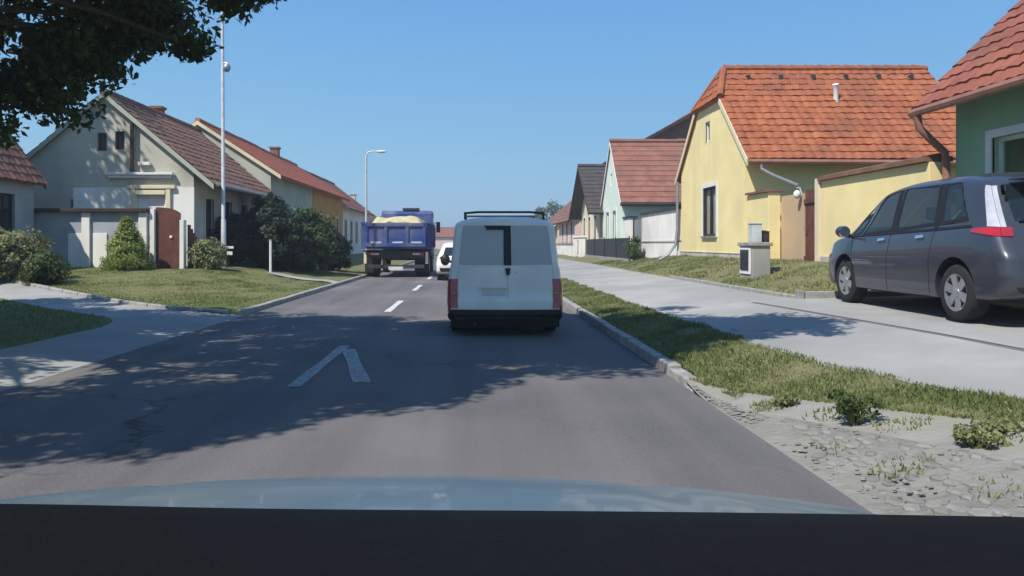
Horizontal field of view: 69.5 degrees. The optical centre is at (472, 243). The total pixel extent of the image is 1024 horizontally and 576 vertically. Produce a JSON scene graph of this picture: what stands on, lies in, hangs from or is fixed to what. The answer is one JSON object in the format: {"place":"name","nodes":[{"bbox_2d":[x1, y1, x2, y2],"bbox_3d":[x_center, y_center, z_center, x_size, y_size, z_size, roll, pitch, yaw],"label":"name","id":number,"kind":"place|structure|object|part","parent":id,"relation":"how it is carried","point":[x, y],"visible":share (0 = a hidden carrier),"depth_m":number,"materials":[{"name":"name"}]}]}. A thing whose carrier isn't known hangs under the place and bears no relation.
{"place":"outdoors","nodes":[
{"label":"outdoors","id":0,"kind":"place"},
{"bbox_2d":[0,298,112,348],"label":"grass island","id":1,"kind":"structure","parent":0,"point":[17,343],"depth_m":11.53,"materials":[{"name":"green plant"}]},
{"bbox_2d":[0,0,286,150],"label":"broadleaf tree","id":2,"kind":"object","parent":1,"relation":"on","point":[107,39],"visible":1,"depth_m":10.28,"materials":[{"name":"green plant"}]},
{"bbox_2d":[0,248,439,313],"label":"lawn","id":3,"kind":"structure","parent":0,"point":[356,268],"depth_m":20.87,"materials":[{"name":"green plant"}]},
{"bbox_2d":[0,124,47,257],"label":"house","id":4,"kind":"structure","parent":3,"relation":"on","point":[20,176],"depth_m":22.68,"materials":[{"name":"paint"}]},
{"bbox_2d":[0,193,17,233],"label":"window","id":5,"kind":"structure","parent":4,"relation":"in","point":[5,199],"depth_m":22.29,"materials":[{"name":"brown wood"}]},
{"bbox_2d":[0,225,58,281],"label":"shrub","id":6,"kind":"object","parent":3,"relation":"on","point":[11,257],"visible":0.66,"depth_m":19.28,"materials":[{"name":"green plant"}]},
{"bbox_2d":[14,251,72,284],"bbox_3d":[-11.031,0.707,18.930,1.404,1.054,1.302,0,0,43],"label":"shrub","id":7,"kind":"object","parent":3,"relation":"on","point":[45,269],"visible":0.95,"depth_m":18.71,"materials":[{"name":"green plant"}]},
{"bbox_2d":[34,208,149,267],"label":"yard wall","id":8,"kind":"structure","parent":3,"relation":"on","point":[80,237],"depth_m":23.70,"materials":[{"name":"white paint"}]},
{"bbox_2d":[2,277,228,313],"bbox_3d":[-12.922,1.030,19.972,20.162,0.799,0.674,0,0,37],"label":"lawn edging","id":9,"kind":"object","parent":3,"relation":"on","point":[127,302],"visible":0.51,"depth_m":15.63,"materials":[{"name":"grey concrete"}]},
{"bbox_2d":[98,216,156,270],"bbox_3d":[-10.758,0.013,22.950,1.772,1.789,1.672,0,0,0],"label":"shrub","id":10,"kind":"object","parent":3,"relation":"on","point":[129,251],"visible":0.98,"depth_m":22.59,"materials":[{"name":"green plant"}]},
{"bbox_2d":[26,89,281,266],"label":"house","id":11,"kind":"structure","parent":3,"relation":"on","point":[128,153],"depth_m":25.10,"materials":[{"name":"white paint"}]},
{"bbox_2d":[98,133,106,150],"bbox_3d":[-12.630,-3.480,25.190,0.316,0.620,0.060,0,0,0],"label":"window","id":12,"kind":"structure","parent":11,"relation":"in","point":[102,137],"depth_m":25.19,"materials":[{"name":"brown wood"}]},
{"bbox_2d":[116,132,124,148],"bbox_3d":[-12.020,-3.530,25.190,0.316,0.620,0.060,0,0,0],"label":"window","id":13,"kind":"structure","parent":11,"relation":"in","point":[120,136],"depth_m":25.19,"materials":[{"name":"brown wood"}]},
{"bbox_2d":[138,195,164,208],"bbox_3d":[-10.950,-1.165,25.190,0.946,1.050,0.060,0,0,0],"label":"window","id":14,"kind":"structure","parent":11,"relation":"in","point":[144,201],"depth_m":25.19,"materials":[{"name":"grey glass"}]},
{"bbox_2d":[204,195,215,241],"bbox_3d":[-9.540,-0.900,26.600,0.220,1.680,1.090,0,0,0],"label":"window","id":15,"kind":"structure","parent":11,"relation":"in","point":[207,202],"depth_m":26.84,"materials":[{"name":"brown wood"}]},
{"bbox_2d":[225,198,232,214],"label":"window","id":16,"kind":"structure","parent":11,"relation":"in","point":[226,200],"depth_m":28.92,"materials":[{"name":"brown wood"}]},
{"bbox_2d":[240,201,248,222],"bbox_3d":[-9.540,-0.900,30.600,0.220,1.680,1.090,0,0,0],"label":"window","id":17,"kind":"structure","parent":11,"relation":"in","point":[242,207],"depth_m":30.82,"materials":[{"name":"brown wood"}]},
{"bbox_2d":[150,207,185,268],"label":"arched gate","id":18,"kind":"structure","parent":3,"relation":"on","point":[168,237],"depth_m":23.76,"materials":[{"name":"red wood"}]},
{"bbox_2d":[187,225,200,268],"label":"side gate","id":19,"kind":"structure","parent":3,"relation":"on","point":[191,237],"depth_m":24.08,"materials":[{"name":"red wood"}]},
{"bbox_2d":[186,236,229,269],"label":"shrub","id":20,"kind":"object","parent":3,"relation":"on","point":[210,256],"visible":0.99,"depth_m":23.75,"materials":[{"name":"green plant"}]},
{"bbox_2d":[221,12,233,267],"bbox_3d":[-7.752,-4.700,24.833,2.035,11.560,0.395,0,0,27],"label":"lamp mast","id":21,"kind":"object","parent":3,"relation":"on","point":[225,67],"visible":0.93,"depth_m":25.25,"materials":[{"name":"metal"}]},
{"bbox_2d":[209,212,255,264],"bbox_3d":[-9.132,-0.118,27.677,2.108,2.204,1.846,0,0,0],"label":"shrub","id":22,"kind":"object","parent":3,"relation":"on","point":[237,235],"visible":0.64,"depth_m":27.13,"materials":[{"name":"green plant"}]},
{"bbox_2d":[191,117,321,227],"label":"house","id":23,"kind":"structure","parent":3,"relation":"on","point":[291,187],"depth_m":35.24,"materials":[{"name":"paint"}]},
{"bbox_2d":[243,192,293,262],"bbox_3d":[-8.487,-0.554,30.510,2.447,3.229,2.464,0,0,-24],"label":"shrub","id":24,"kind":"object","parent":3,"relation":"on","point":[262,200],"visible":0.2,"depth_m":30.20,"materials":[{"name":"green plant"}]},
{"bbox_2d":[269,239,271,271],"bbox_3d":[-7.100,0.524,25.900,0.102,1.360,0.102,0,0,23],"label":"marker post","id":25,"kind":"object","parent":3,"relation":"on","point":[270,255],"visible":0.93,"depth_m":25.87,"materials":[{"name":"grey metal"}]},
{"bbox_2d":[244,201,313,270],"bbox_3d":[-7.444,-0.222,27.767,2.845,2.812,2.475,0,0,0],"label":"shrub","id":26,"kind":"object","parent":3,"relation":"on","point":[292,249],"visible":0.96,"depth_m":27.31,"materials":[{"name":"green plant"}]},
{"bbox_2d":[268,272,337,282],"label":"garden path","id":27,"kind":"structure","parent":3,"relation":"on","point":[296,277],"depth_m":25.40,"materials":[{"name":"concrete"}]},
{"bbox_2d":[258,146,349,234],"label":"house","id":28,"kind":"structure","parent":3,"relation":"on","point":[327,201],"depth_m":47.08,"materials":[{"name":"paint"}]},
{"bbox_2d":[335,216,338,233],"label":"window","id":29,"kind":"structure","parent":28,"relation":"in","point":[336,218],"depth_m":50.38,"materials":[{"name":"grey"}]},
{"bbox_2d":[279,206,337,271],"bbox_3d":[-6.640,-0.140,29.632,2.551,2.772,2.381,0,0,0],"label":"shrub","id":30,"kind":"object","parent":3,"relation":"on","point":[324,240],"visible":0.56,"depth_m":29.23,"materials":[{"name":"green plant"}]},
{"bbox_2d":[316,224,354,270],"bbox_3d":[-6.145,0.195,32.397,1.976,2.281,2.061,0,0,-28],"label":"shrub","id":31,"kind":"object","parent":3,"relation":"on","point":[341,251],"visible":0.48,"depth_m":32.24,"materials":[{"name":"green plant"}]},
{"bbox_2d":[301,168,374,253],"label":"house","id":32,"kind":"structure","parent":3,"relation":"on","point":[353,214],"depth_m":58.41,"materials":[{"name":"white paint"}]},
{"bbox_2d":[350,220,352,242],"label":"window","id":33,"kind":"structure","parent":32,"relation":"in","point":[350,220],"depth_m":56.66,"materials":[{"name":"grey wood"}]},
{"bbox_2d":[355,221,357,242],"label":"window","id":34,"kind":"structure","parent":32,"relation":"in","point":[355,221],"depth_m":58.78,"materials":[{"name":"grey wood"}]},
{"bbox_2d":[349,194,380,249],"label":"house","id":35,"kind":"structure","parent":3,"relation":"on","point":[371,218],"depth_m":70.81,"materials":[{"name":"white paint"}]},
{"bbox_2d":[365,150,386,249],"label":"street lamp","id":36,"kind":"object","parent":3,"relation":"on","point":[381,151],"visible":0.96,"depth_m":42.95,"materials":[{"name":"metal"}]},
{"bbox_2d":[0,255,870,512],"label":"road","id":37,"kind":"structure","parent":0,"point":[573,395],"depth_m":6.00,"materials":[{"name":"grey asphalt"}]},
{"bbox_2d":[287,271,436,386],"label":"road markings","id":38,"kind":"object","parent":37,"relation":"on","point":[357,372],"visible":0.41,"depth_m":8.20,"materials":[{"name":"white paint"}]},
{"bbox_2d":[361,208,439,275],"bbox_3d":[-3.120,-0.169,33.535,3.045,3.098,7.649,0,0,0],"label":"dump truck","id":39,"kind":"object","parent":37,"relation":"on","point":[407,234],"visible":0.99,"depth_m":30.07,"materials":[{"name":"metal"}]},
{"bbox_2d":[436,242,452,279],"bbox_3d":[-0.500,0.655,28.916,1.690,1.450,4.018,0,0,0],"label":"hatchback","id":40,"kind":"object","parent":37,"relation":"on","point":[441,268],"visible":0.26,"depth_m":27.12,"materials":[{"name":"metal"}]},
{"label":"rear window","id":41,"kind":"part","parent":40,"relation":"part of","materials":[{"name":"grey"}]},
{"bbox_2d":[440,211,562,330],"bbox_3d":[0.490,0.436,12.975,2.180,1.887,4.330,0,0,0],"label":"van","id":42,"kind":"object","parent":37,"relation":"on","point":[504,271],"visible":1,"depth_m":10.97,"materials":[{"name":"metal"}]},
{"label":"rear window","id":43,"kind":"part","parent":42,"relation":"part of","materials":[{"name":"white glass"}]},
{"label":"rear window","id":44,"kind":"part","parent":42,"relation":"part of","materials":[{"name":"white glass"}]},
{"bbox_2d":[0,476,1023,575],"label":"dashcam car","id":45,"kind":"object","parent":37,"relation":"on","point":[406,526],"visible":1,"depth_m":0.51,"materials":[{"name":"blue car paint"},{"name":"rubber"},{"name":"black plastic"}]},
{"bbox_2d":[0,0,1019,226],"label":"sky","id":46,"kind":"structure","parent":0,"point":[473,105],"materials":[{"name":"blue"}]},
{"bbox_2d":[0,277,1022,391],"bbox_3d":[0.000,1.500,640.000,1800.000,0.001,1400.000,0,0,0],"label":"ground","id":47,"kind":"structure","parent":0,"point":[773,305],"depth_m":12.59,"materials":[{"name":"grey concrete"}]},
{"bbox_2d":[0,279,174,326],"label":"side lane","id":48,"kind":"structure","parent":47,"relation":"on","point":[116,313],"depth_m":15.45,"materials":[{"name":"concrete"}]},
{"bbox_2d":[0,310,243,391],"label":"road shoulder","id":49,"kind":"object","parent":47,"relation":"on","point":[27,363],"visible":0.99,"depth_m":9.57},
{"bbox_2d":[435,227,454,248],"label":"house","id":50,"kind":"structure","parent":47,"relation":"on","point":[445,235],"depth_m":150.00,"materials":[{"name":"red tile"}]},
{"bbox_2d":[237,253,699,396],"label":"kerb","id":51,"kind":"structure","parent":47,"relation":"on","point":[674,370],"depth_m":10.79,"materials":[{"name":"grey concrete"}]},
{"bbox_2d":[558,258,794,309],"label":"footpath","id":52,"kind":"structure","parent":47,"relation":"on","point":[657,292],"depth_m":16.31,"materials":[{"name":"concrete"}]},
{"bbox_2d":[561,278,802,376],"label":"verge","id":53,"kind":"structure","parent":47,"relation":"on","point":[686,331],"depth_m":8.26,"materials":[{"name":"green plant"}]},
{"bbox_2d":[562,277,1023,514],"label":"verge grass","id":54,"kind":"structure","parent":53,"relation":"on","point":[1005,406],"depth_m":6.64,"materials":[{"name":"green plant"}]},
{"bbox_2d":[656,303,1023,399],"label":"footpath","id":55,"kind":"structure","parent":47,"relation":"on","point":[925,358],"depth_m":7.29,"materials":[{"name":"concrete"}]},
{"bbox_2d":[755,303,1023,351],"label":"path edging","id":56,"kind":"object","parent":55,"relation":"on","point":[1003,346],"visible":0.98,"depth_m":8.05,"materials":[{"name":"concrete"}]},
{"bbox_2d":[685,379,1023,516],"bbox_3d":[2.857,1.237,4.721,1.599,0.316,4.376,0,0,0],"label":"worn cobbles","id":57,"kind":"object","parent":47,"relation":"on","point":[912,502],"visible":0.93,"depth_m":4.19,"materials":[{"name":"beige gravel"}]},
{"bbox_2d":[691,359,1023,421],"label":"verge","id":58,"kind":"structure","parent":47,"relation":"on","point":[799,367],"depth_m":6.39,"materials":[{"name":"green plant"}]},
{"bbox_2d":[757,295,1023,348],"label":"parking bay","id":59,"kind":"object","parent":47,"relation":"on","point":[1002,323],"visible":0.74,"depth_m":9.33,"materials":[{"name":"concrete"}]},
{"bbox_2d":[829,172,1023,320],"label":"minivan","id":60,"kind":"object","parent":59,"relation":"on","point":[955,245],"visible":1,"depth_m":8.67,"materials":[{"name":"grey metal"}]},
{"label":"side window","id":61,"kind":"part","parent":60,"relation":"part of","materials":[{"name":"glass"}]},
{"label":"side window","id":62,"kind":"part","parent":60,"relation":"part of","materials":[{"name":"grey glass"}]},
{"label":"side window","id":63,"kind":"part","parent":60,"relation":"part of","materials":[{"name":"grey glass"}]},
{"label":"side window","id":64,"kind":"part","parent":60,"relation":"part of","materials":[{"name":"grey glass"}]},
{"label":"side window","id":65,"kind":"part","parent":60,"relation":"part of","materials":[{"name":"glass"}]},
{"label":"rear window","id":66,"kind":"part","parent":60,"relation":"part of","materials":[{"name":"grey glass"}]},
{"bbox_2d":[557,254,875,294],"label":"bank","id":67,"kind":"structure","parent":0,"point":[783,281],"depth_m":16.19,"materials":[{"name":"green plant"}]},
{"bbox_2d":[556,243,572,255],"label":"yard wall","id":68,"kind":"structure","parent":67,"relation":"on","point":[564,248],"depth_m":49.76,"materials":[{"name":"white paint"}]},
{"bbox_2d":[572,236,577,256],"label":"gate pillar","id":69,"kind":"structure","parent":67,"relation":"on","point":[575,245],"depth_m":44.68,"materials":[{"name":"white paint"}]},
{"bbox_2d":[577,236,587,256],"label":"gate pillar","id":70,"kind":"structure","parent":67,"relation":"on","point":[581,246],"depth_m":42.48,"materials":[{"name":"white paint"}]},
{"bbox_2d":[584,236,632,261],"bbox_3d":[6.500,0.377,36.135,0.200,1.407,11.730,0,0,0],"label":"fence","id":71,"kind":"object","parent":67,"relation":"on","point":[611,248],"visible":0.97,"depth_m":35.10,"materials":[{"name":"metal"}]},
{"bbox_2d":[622,236,643,259],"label":"shrub","id":72,"kind":"object","parent":67,"relation":"on","point":[634,252],"visible":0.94,"depth_m":30.32,"materials":[{"name":"green plant"}]},
{"bbox_2d":[737,242,772,278],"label":"meter pier","id":73,"kind":"structure","parent":67,"relation":"on","point":[754,259],"depth_m":15.60,"materials":[{"name":"concrete"}]},
{"bbox_2d":[748,223,762,241],"bbox_3d":[6.100,-0.243,15.875,0.230,0.418,0.280,0,0,0],"label":"meter box","id":74,"kind":"object","parent":73,"relation":"on","point":[754,232],"visible":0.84,"depth_m":15.75,"materials":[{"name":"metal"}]},
{"bbox_2d":[762,230,769,241],"bbox_3d":[6.290,-0.162,15.825,0.120,0.256,0.270,0,0,0],"label":"mailbox","id":75,"kind":"object","parent":73,"relation":"on","point":[765,236],"visible":0.76,"depth_m":15.70,"materials":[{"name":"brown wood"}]},
{"bbox_2d":[669,275,907,309],"bbox_3d":[6.348,0.920,16.011,2.045,0.320,7.962,0,0,0],"label":"bank edging","id":76,"kind":"object","parent":67,"relation":"on","point":[801,294],"visible":0.41,"depth_m":12.13,"materials":[{"name":"grey concrete"}]},
{"bbox_2d":[688,379,1023,457],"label":"dirt ground","id":77,"kind":"structure","parent":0,"point":[938,430],"depth_m":5.01,"materials":[{"name":"beige soil"}]},
{"bbox_2d":[771,390,799,405],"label":"weed clump","id":78,"kind":"object","parent":77,"relation":"on","point":[786,399],"visible":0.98,"depth_m":5.85,"materials":[{"name":"green plant"}]},
{"bbox_2d":[824,387,886,425],"bbox_3d":[2.687,1.150,5.164,0.365,0.256,0.316,0,0,0],"label":"weed clump","id":79,"kind":"object","parent":77,"relation":"on","point":[850,408],"visible":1,"depth_m":5.11,"materials":[{"name":"green plant"}]},
{"bbox_2d":[949,423,1006,448],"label":"weed clump","id":80,"kind":"object","parent":77,"relation":"on","point":[973,437],"visible":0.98,"depth_m":4.34,"materials":[{"name":"green plant"}]},
{"bbox_2d":[969,416,1023,432],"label":"weed clump","id":81,"kind":"object","parent":77,"relation":"on","point":[1003,426],"visible":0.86,"depth_m":4.46,"materials":[{"name":"green plant"}]},
{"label":"yard ground","id":82,"kind":"structure","parent":0,"visible":0},
{"bbox_2d":[527,199,563,220],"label":"distant tree","id":83,"kind":"object","parent":82,"relation":"on","point":[550,208],"visible":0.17,"depth_m":129.10,"materials":[{"name":"green plant"}]},
{"bbox_2d":[548,200,571,242],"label":"house","id":84,"kind":"structure","parent":82,"relation":"on","point":[565,209],"depth_m":64.50,"materials":[{"name":"brown tile"}]},
{"bbox_2d":[553,211,580,242],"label":"house","id":85,"kind":"structure","parent":82,"relation":"on","point":[568,229],"depth_m":52.80,"materials":[{"name":"pink paint"}]},
{"bbox_2d":[570,220,572,242],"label":"window","id":86,"kind":"structure","parent":85,"relation":"in","point":[571,220],"depth_m":50.98,"materials":[{"name":"grey wood"}]},
{"bbox_2d":[569,164,605,255],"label":"house","id":87,"kind":"structure","parent":82,"relation":"on","point":[586,209],"depth_m":42.46,"materials":[{"name":"tile"}]},
{"bbox_2d":[583,216,585,235],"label":"window","id":88,"kind":"structure","parent":87,"relation":"in","point":[583,216],"depth_m":45.07,"materials":[{"name":"white wood"}]},
{"bbox_2d":[588,215,590,238],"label":"window","id":89,"kind":"structure","parent":87,"relation":"in","point":[589,215],"depth_m":43.15,"materials":[{"name":"white wood"}]},
{"bbox_2d":[593,215,596,238],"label":"window","id":90,"kind":"structure","parent":87,"relation":"in","point":[594,229],"depth_m":41.64,"materials":[{"name":"white wood"}]},
{"bbox_2d":[600,139,685,256],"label":"house","id":91,"kind":"structure","parent":82,"relation":"on","point":[640,176],"depth_m":35.90,"materials":[{"name":"tile"}]},
{"bbox_2d":[605,210,609,238],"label":"window","id":92,"kind":"structure","parent":91,"relation":"in","point":[606,211],"depth_m":38.32,"materials":[{"name":"white paint"}]},
{"bbox_2d":[612,208,616,237],"bbox_3d":[7.025,-0.900,36.200,0.190,1.680,1.040,0,0,0],"label":"window","id":93,"kind":"structure","parent":91,"relation":"in","point":[614,211],"depth_m":36.55,"materials":[{"name":"white paint"}]},
{"bbox_2d":[602,112,692,163],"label":"house","id":94,"kind":"structure","parent":82,"relation":"on","point":[678,128],"depth_m":44.50,"materials":[{"name":"tile"}]},
{"bbox_2d":[622,206,680,257],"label":"yard wall","id":95,"kind":"structure","parent":82,"relation":"on","point":[658,231],"depth_m":28.62,"materials":[{"name":"white paint"}]},
{"bbox_2d":[633,219,641,255],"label":"yard gate","id":96,"kind":"structure","parent":95,"relation":"attached to","point":[637,227],"depth_m":32.24,"materials":[{"name":"grey metal"}]},
{"bbox_2d":[658,65,955,260],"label":"house","id":97,"kind":"structure","parent":82,"relation":"on","point":[789,129],"depth_m":20.97,"materials":[{"name":"orange tile"}]},
{"bbox_2d":[705,118,710,143],"bbox_3d":[7.312,-3.478,22.700,0.115,0.724,0.580,0,0,0],"label":"window","id":98,"kind":"structure","parent":97,"relation":"in","point":[708,126],"depth_m":22.85,"materials":[{"name":"grey"}]},
{"bbox_2d":[700,181,717,237],"bbox_3d":[7.300,-1.025,22.550,0.200,1.690,1.510,0,0,0],"label":"window","id":99,"kind":"structure","parent":97,"relation":"in","point":[710,186],"depth_m":22.66,"materials":[{"name":"white wood"}]},
{"bbox_2d":[745,153,952,261],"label":"yard wall","id":100,"kind":"structure","parent":82,"relation":"on","point":[852,199],"depth_m":15.27,"materials":[{"name":"yellow paint"}]},
{"bbox_2d":[793,187,802,198],"bbox_3d":[7.528,-1.175,17.000,0.216,0.270,0.160,0,0,0],"label":"wall lamp","id":101,"kind":"object","parent":100,"relation":"attached to","point":[797,194],"visible":1,"depth_m":16.97,"materials":[{"name":"glass"}]},
{"bbox_2d":[803,188,814,260],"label":"yard gate","id":102,"kind":"structure","parent":100,"relation":"attached to","point":[809,203],"depth_m":16.63,"materials":[{"name":"red wood"}]},
{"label":"yard ground","id":103,"kind":"structure","parent":0,"visible":0},
{"bbox_2d":[907,0,1023,303],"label":"house","id":104,"kind":"structure","parent":103,"relation":"on","point":[980,84],"depth_m":11.05,"materials":[{"name":"tile"}]},
{"bbox_2d":[985,123,1023,172],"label":"window","id":105,"kind":"structure","parent":104,"relation":"in","point":[990,135],"depth_m":10.86,"materials":[{"name":"grey"}]}
]}

